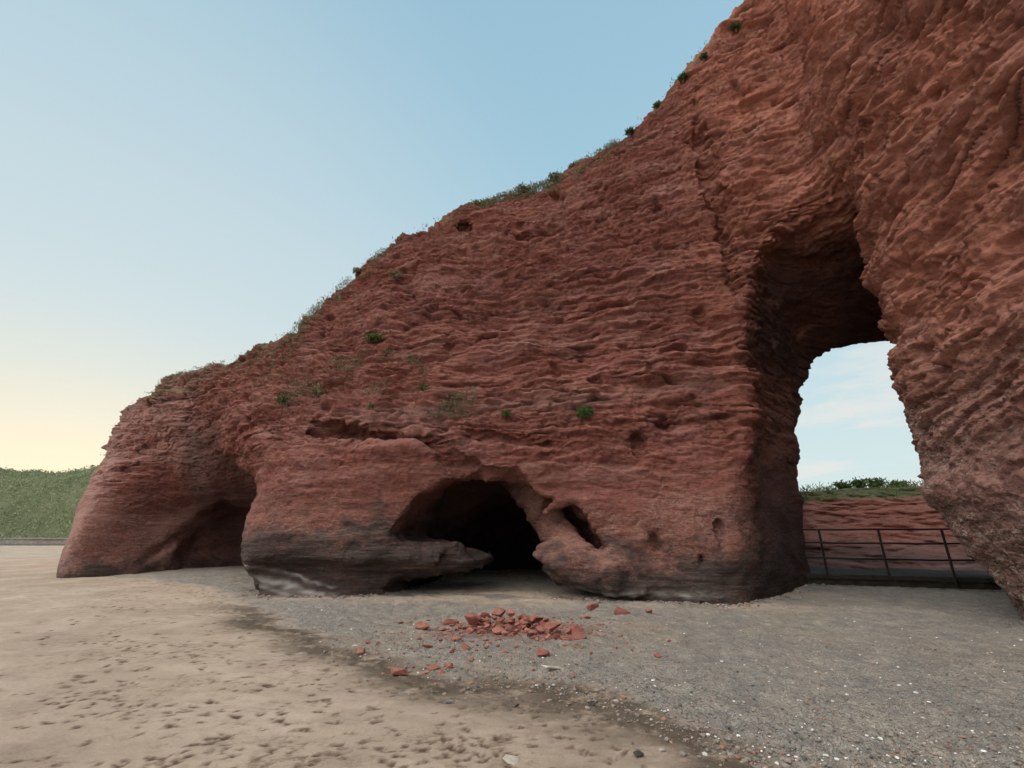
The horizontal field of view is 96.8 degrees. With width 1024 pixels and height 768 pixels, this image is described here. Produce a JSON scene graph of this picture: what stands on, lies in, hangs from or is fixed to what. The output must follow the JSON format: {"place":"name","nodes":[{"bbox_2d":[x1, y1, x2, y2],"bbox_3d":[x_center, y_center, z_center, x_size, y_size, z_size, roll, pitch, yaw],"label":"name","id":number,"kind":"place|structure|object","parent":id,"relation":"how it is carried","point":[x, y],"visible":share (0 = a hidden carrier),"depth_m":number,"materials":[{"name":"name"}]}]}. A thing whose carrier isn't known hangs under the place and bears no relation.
{"place":"outdoors","nodes":[
{"label":"outdoors","id":0,"kind":"place"},
{"bbox_2d":[0,467,97,537],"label":"hill","id":1,"kind":"structure","parent":0,"point":[40,515],"depth_m":100.50,"materials":[{"name":"green plant"}]},
{"bbox_2d":[0,465,97,537],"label":"scrub","id":2,"kind":"object","parent":1,"relation":"on","point":[19,472],"visible":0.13,"depth_m":104.36,"materials":[{"name":"green plant"}]},
{"bbox_2d":[0,0,923,490],"label":"sky","id":3,"kind":"structure","parent":0,"point":[181,181],"materials":[{"name":"blue"}]},
{"bbox_2d":[0,546,1023,767],"bbox_3d":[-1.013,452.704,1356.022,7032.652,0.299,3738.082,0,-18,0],"label":"sand","id":4,"kind":"structure","parent":0,"point":[205,667],"depth_m":5.38,"materials":[{"name":"beige sand"}]},
{"bbox_2d":[0,538,66,545],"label":"sea wall","id":5,"kind":"structure","parent":4,"relation":"on","point":[32,541],"depth_m":75.21,"materials":[{"name":"concrete"}]},
{"bbox_2d":[356,647,364,654],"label":"rock","id":6,"kind":"object","parent":4,"relation":"on","point":[360,650],"visible":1,"depth_m":6.45,"materials":[{"name":"stone"}]},
{"bbox_2d":[390,667,409,675],"bbox_3d":[-1.381,3.520,5.551,0.247,0.104,0.096,-2,-19,7],"label":"rock","id":7,"kind":"object","parent":4,"relation":"on","point":[396,671],"visible":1,"depth_m":5.54,"materials":[{"name":"stone"}]},
{"bbox_2d":[415,621,429,629],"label":"rock","id":8,"kind":"object","parent":4,"relation":"on","point":[420,625],"visible":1,"depth_m":7.91,"materials":[{"name":"stone"}]},
{"bbox_2d":[422,644,432,647],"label":"rock","id":9,"kind":"object","parent":4,"relation":"on","point":[426,645],"visible":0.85,"depth_m":6.72,"materials":[{"name":"stone"}]},
{"bbox_2d":[426,664,439,670],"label":"rock","id":10,"kind":"object","parent":4,"relation":"on","point":[431,667],"visible":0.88,"depth_m":5.77,"materials":[{"name":"stone"}]},
{"bbox_2d":[444,662,452,667],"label":"rock","id":11,"kind":"object","parent":4,"relation":"on","point":[448,665],"visible":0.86,"depth_m":5.86,"materials":[{"name":"stone"}]},
{"bbox_2d":[442,619,458,624],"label":"rock","id":12,"kind":"object","parent":4,"relation":"on","point":[448,621],"visible":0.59,"depth_m":8.42,"materials":[{"name":"stone"}]},
{"bbox_2d":[450,636,458,641],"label":"rock","id":13,"kind":"object","parent":4,"relation":"on","point":[452,639],"visible":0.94,"depth_m":7.11,"materials":[{"name":"stone"}]},
{"bbox_2d":[462,643,470,649],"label":"rock","id":14,"kind":"object","parent":4,"relation":"on","point":[465,646],"visible":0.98,"depth_m":6.55,"materials":[{"name":"stone"}]},
{"bbox_2d":[465,627,473,633],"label":"rock","id":15,"kind":"object","parent":4,"relation":"on","point":[469,630],"visible":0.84,"depth_m":7.68,"materials":[{"name":"stone"}]},
{"bbox_2d":[492,625,503,634],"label":"rock","id":16,"kind":"object","parent":4,"relation":"on","point":[497,629],"visible":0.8,"depth_m":7.63,"materials":[{"name":"stone"}]},
{"bbox_2d":[335,612,669,667],"bbox_3d":[-0.473,4.204,7.689,6.470,0.124,3.981,5,-19,-15],"label":"red rubble","id":17,"kind":"object","parent":4,"relation":"on","point":[516,645],"visible":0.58,"depth_m":7.37,"materials":[{"name":"stone"}]},
{"bbox_2d":[464,612,480,625],"bbox_3d":[-0.684,4.141,7.995,0.261,0.206,0.240,12,-22,-32],"label":"rock","id":18,"kind":"object","parent":17,"relation":"on","point":[472,619],"visible":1,"depth_m":7.93,"materials":[{"name":"stone"}]},
{"bbox_2d":[480,612,489,616],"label":"rock","id":19,"kind":"object","parent":18,"relation":"on","point":[483,614],"visible":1,"depth_m":8.03,"materials":[{"name":"stone"}]},
{"bbox_2d":[544,621,561,632],"bbox_3d":[0.686,4.032,7.556,0.306,0.169,0.162,-5,-31,-4],"label":"rock","id":20,"kind":"object","parent":17,"relation":"on","point":[551,626],"visible":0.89,"depth_m":7.52,"materials":[{"name":"stone"}]},
{"bbox_2d":[503,754,518,763],"bbox_3d":[-0.003,2.800,3.390,0.135,0.028,0.091,16,-8,-13],"label":"rock","id":21,"kind":"object","parent":4,"relation":"on","point":[509,759],"visible":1,"depth_m":3.38,"materials":[{"name":"stone"}]},
{"bbox_2d":[518,623,525,631],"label":"rock","id":22,"kind":"object","parent":4,"relation":"on","point":[520,628],"visible":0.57,"depth_m":7.75,"materials":[{"name":"stone"}]},
{"bbox_2d":[519,619,531,627],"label":"rock","id":23,"kind":"object","parent":4,"relation":"on","point":[527,624],"visible":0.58,"depth_m":8.00,"materials":[{"name":"stone"}]},
{"bbox_2d":[236,568,824,608],"bbox_3d":[0.494,6.098,13.566,14.128,0.229,11.898,-13,-23,35],"label":"foot grit","id":24,"kind":"object","parent":4,"relation":"on","point":[571,598],"visible":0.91,"depth_m":11.78,"materials":[{"name":"grey gravel"}]},
{"bbox_2d":[527,630,537,636],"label":"rock","id":25,"kind":"object","parent":4,"relation":"on","point":[530,633],"visible":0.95,"depth_m":7.30,"materials":[{"name":"stone"}]},
{"bbox_2d":[535,625,544,633],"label":"rock","id":26,"kind":"object","parent":4,"relation":"on","point":[540,629],"visible":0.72,"depth_m":7.62,"materials":[{"name":"stone"}]},
{"bbox_2d":[536,648,549,655],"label":"rock","id":27,"kind":"object","parent":4,"relation":"on","point":[542,652],"visible":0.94,"depth_m":6.26,"materials":[{"name":"stone"}]},
{"bbox_2d":[542,665,561,668],"bbox_3d":[0.496,3.455,5.538,0.281,0.046,0.088,8,-28,1],"label":"driftwood","id":28,"kind":"object","parent":4,"relation":"on","point":[551,667],"visible":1,"depth_m":5.52,"materials":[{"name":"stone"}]},
{"bbox_2d":[553,633,559,639],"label":"rock","id":29,"kind":"object","parent":4,"relation":"on","point":[556,636],"visible":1,"depth_m":7.11,"materials":[{"name":"stone"}]},
{"bbox_2d":[324,631,817,767],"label":"strandline debris","id":30,"kind":"object","parent":4,"relation":"on","point":[756,759],"visible":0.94,"depth_m":4.12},
{"bbox_2d":[566,625,584,633],"bbox_3d":[1.053,4.061,7.527,0.313,0.154,0.150,-11,-21,-11],"label":"rock","id":31,"kind":"object","parent":4,"relation":"on","point":[578,628],"visible":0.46,"depth_m":7.51,"materials":[{"name":"stone"}]},
{"bbox_2d":[571,629,586,638],"bbox_3d":[1.063,4.018,7.266,0.256,0.132,0.183,4,-8,25],"label":"rock","id":32,"kind":"object","parent":4,"relation":"on","point":[577,634],"visible":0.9,"depth_m":7.25,"materials":[{"name":"stone"}]},
{"bbox_2d":[586,603,598,609],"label":"rock","id":33,"kind":"object","parent":4,"relation":"on","point":[591,606],"visible":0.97,"depth_m":9.79,"materials":[{"name":"stone"}]},
{"bbox_2d":[613,607,629,614],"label":"rock","id":34,"kind":"object","parent":4,"relation":"on","point":[618,610],"visible":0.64,"depth_m":9.40,"materials":[{"name":"stone"}]},
{"bbox_2d":[633,750,643,756],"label":"rock","id":35,"kind":"object","parent":4,"relation":"on","point":[638,753],"visible":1,"depth_m":3.43,"materials":[{"name":"stone"}]},
{"bbox_2d":[282,591,1023,767],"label":"shingle","id":36,"kind":"object","parent":4,"relation":"on","point":[871,755],"visible":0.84,"depth_m":4.25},
{"bbox_2d":[297,596,1021,766],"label":"shell fragments","id":37,"kind":"object","parent":36,"relation":"on","point":[812,729],"visible":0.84,"depth_m":4.08,"materials":[{"name":"white"}]},
{"bbox_2d":[806,572,1004,591],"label":"retaining wall","id":38,"kind":"structure","parent":4,"relation":"on","point":[935,582],"depth_m":13.33,"materials":[{"name":"concrete"}]},
{"bbox_2d":[801,528,975,587],"bbox_3d":[11.802,5.092,13.394,5.461,1.613,0.208,-7,-20,20],"label":"railing","id":39,"kind":"object","parent":38,"relation":"on","point":[885,559],"visible":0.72,"depth_m":13.67,"materials":[{"name":"metal"}]},
{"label":"rock","id":40,"kind":"object","parent":4,"relation":"on","visible":0},
{"bbox_2d":[497,617,504,621],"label":"rock","id":41,"kind":"object","parent":40,"relation":"on","point":[500,619],"visible":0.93,"depth_m":8.15,"materials":[{"name":"stone"}]},
{"label":"rock","id":42,"kind":"object","parent":4,"relation":"on","visible":0},
{"bbox_2d":[530,613,535,620],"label":"rock","id":43,"kind":"object","parent":42,"relation":"on","point":[533,618],"visible":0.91,"depth_m":7.96,"materials":[{"name":"stone"}]},
{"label":"rock","id":44,"kind":"object","parent":4,"relation":"on","visible":0},
{"bbox_2d":[491,607,504,616],"bbox_3d":[-0.231,4.019,7.996,0.167,0.159,0.257,-11,-21,30],"label":"rock","id":45,"kind":"object","parent":44,"relation":"on","point":[498,612],"visible":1,"depth_m":7.98,"materials":[{"name":"stone"}]},
{"bbox_2d":[56,0,1023,619],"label":"cliff","id":46,"kind":"structure","parent":0,"point":[830,174],"depth_m":13.64,"materials":[{"name":"red stone"}]},
{"bbox_2d":[276,395,289,406],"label":"plant","id":47,"kind":"object","parent":46,"relation":"on","point":[279,399],"visible":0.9,"depth_m":15.89,"materials":[{"name":"green plant"}]},
{"bbox_2d":[308,388,325,397],"bbox_3d":[-6.607,0.310,15.459,0.626,0.373,0.476,14,-23,-36],"label":"plant","id":48,"kind":"object","parent":46,"relation":"on","point":[314,391],"visible":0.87,"depth_m":15.42,"materials":[{"name":"green plant"}]},
{"bbox_2d":[352,267,362,276],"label":"shrub","id":49,"kind":"object","parent":46,"relation":"on","point":[358,270],"visible":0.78,"depth_m":19.53,"materials":[{"name":"green plant"}]},
{"bbox_2d":[362,332,383,342],"bbox_3d":[-5.018,-1.684,16.483,0.775,0.390,0.612,10,-21,-28],"label":"plant","id":50,"kind":"object","parent":46,"relation":"on","point":[372,336],"visible":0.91,"depth_m":16.40,"materials":[{"name":"green plant"}]},
{"bbox_2d":[388,270,401,280],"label":"plant","id":51,"kind":"object","parent":46,"relation":"on","point":[394,275],"visible":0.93,"depth_m":18.17,"materials":[{"name":"green plant"}]},
{"bbox_2d":[100,34,720,541],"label":"turf","id":52,"kind":"structure","parent":46,"relation":"on","point":[536,186],"depth_m":18.87,"materials":[{"name":"green plant"}]},
{"bbox_2d":[419,385,431,390],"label":"plant","id":53,"kind":"object","parent":46,"relation":"on","point":[423,387],"visible":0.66,"depth_m":14.38,"materials":[{"name":"green plant"}]},
{"bbox_2d":[470,199,483,205],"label":"shrub","id":54,"kind":"object","parent":46,"relation":"on","point":[476,201],"visible":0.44,"depth_m":20.48,"materials":[{"name":"green plant"}]},
{"bbox_2d":[501,410,511,417],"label":"plant","id":55,"kind":"object","parent":46,"relation":"on","point":[505,413],"visible":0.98,"depth_m":13.49,"materials":[{"name":"green plant"}]},
{"bbox_2d":[513,182,529,193],"bbox_3d":[0.455,-8.667,20.320,0.737,0.584,0.696,-10,-21,27],"label":"shrub","id":56,"kind":"object","parent":46,"relation":"on","point":[520,187],"visible":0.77,"depth_m":20.17,"materials":[{"name":"green plant"}]},
{"bbox_2d":[547,171,560,182],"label":"shrub","id":57,"kind":"object","parent":46,"relation":"on","point":[552,174],"visible":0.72,"depth_m":19.84,"materials":[{"name":"green plant"}]},
{"bbox_2d":[576,404,595,418],"bbox_3d":[2.189,0.823,13.274,0.633,0.496,0.559,17,-25,-41],"label":"plant","id":58,"kind":"object","parent":46,"relation":"on","point":[582,413],"visible":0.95,"depth_m":13.19,"materials":[{"name":"green plant"}]},
{"bbox_2d":[624,127,633,136],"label":"shrub","id":59,"kind":"object","parent":46,"relation":"on","point":[629,131],"visible":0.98,"depth_m":18.72,"materials":[{"name":"green plant"}]},
{"bbox_2d":[652,100,661,108],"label":"shrub","id":60,"kind":"object","parent":46,"relation":"on","point":[656,104],"visible":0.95,"depth_m":18.20,"materials":[{"name":"green plant"}]},
{"bbox_2d":[677,71,689,81],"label":"shrub","id":61,"kind":"object","parent":46,"relation":"on","point":[681,75],"visible":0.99,"depth_m":17.84,"materials":[{"name":"green plant"}]},
{"bbox_2d":[699,52,708,61],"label":"shrub","id":62,"kind":"object","parent":46,"relation":"on","point":[703,56],"visible":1,"depth_m":17.45,"materials":[{"name":"green plant"}]},
{"bbox_2d":[730,20,741,31],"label":"shrub","id":63,"kind":"object","parent":46,"relation":"on","point":[735,25],"visible":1,"depth_m":16.94,"materials":[{"name":"green plant"}]},
{"bbox_2d":[540,486,985,570],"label":"cliff","id":64,"kind":"structure","parent":0,"point":[856,508],"depth_m":19.19,"materials":[{"name":"red stone"}]},
{"bbox_2d":[833,479,853,488],"bbox_3d":[16.806,5.245,23.024,0.891,0.889,0.935,-8,-20,21],"label":"bush","id":65,"kind":"object","parent":64,"relation":"on","point":[841,485],"visible":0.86,"depth_m":22.97,"materials":[{"name":"green plant"}]},
{"bbox_2d":[849,477,870,487],"bbox_3d":[17.606,5.130,22.980,0.934,0.966,1.014,-8,-20,24],"label":"bush","id":66,"kind":"object","parent":64,"relation":"on","point":[855,481],"visible":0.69,"depth_m":22.93,"materials":[{"name":"green plant"}]},
{"bbox_2d":[867,477,885,487],"bbox_3d":[18.451,5.103,22.981,0.954,0.878,1.035,0,-18,0],"label":"bush","id":67,"kind":"object","parent":64,"relation":"on","point":[879,478],"visible":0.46,"depth_m":22.93,"materials":[{"name":"green plant"}]},
{"bbox_2d":[885,479,909,487],"bbox_3d":[19.570,5.150,23.036,1.323,0.706,0.984,16,-24,-40],"label":"bush","id":68,"kind":"object","parent":64,"relation":"on","point":[905,481],"visible":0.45,"depth_m":22.95,"materials":[{"name":"green plant"}]},
{"bbox_2d":[798,478,922,503],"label":"grass","id":69,"kind":"structure","parent":0,"point":[823,488],"depth_m":22.12,"materials":[{"name":"green plant"}]},
{"bbox_2d":[809,566,990,575],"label":"path","id":70,"kind":"structure","parent":0,"point":[916,571],"depth_m":15.74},
{"label":"rock","id":71,"kind":"object","parent":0,"visible":0},
{"bbox_2d":[506,609,514,616],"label":"rock","id":72,"kind":"object","parent":71,"relation":"on","point":[510,612],"visible":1,"depth_m":7.92,"materials":[{"name":"stone"}]},
{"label":"rock","id":73,"kind":"object","parent":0,"visible":0},
{"bbox_2d":[533,616,542,621],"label":"rock","id":74,"kind":"object","parent":73,"relation":"on","point":[538,618],"visible":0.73,"depth_m":8.09,"materials":[{"name":"stone"}]}
]}

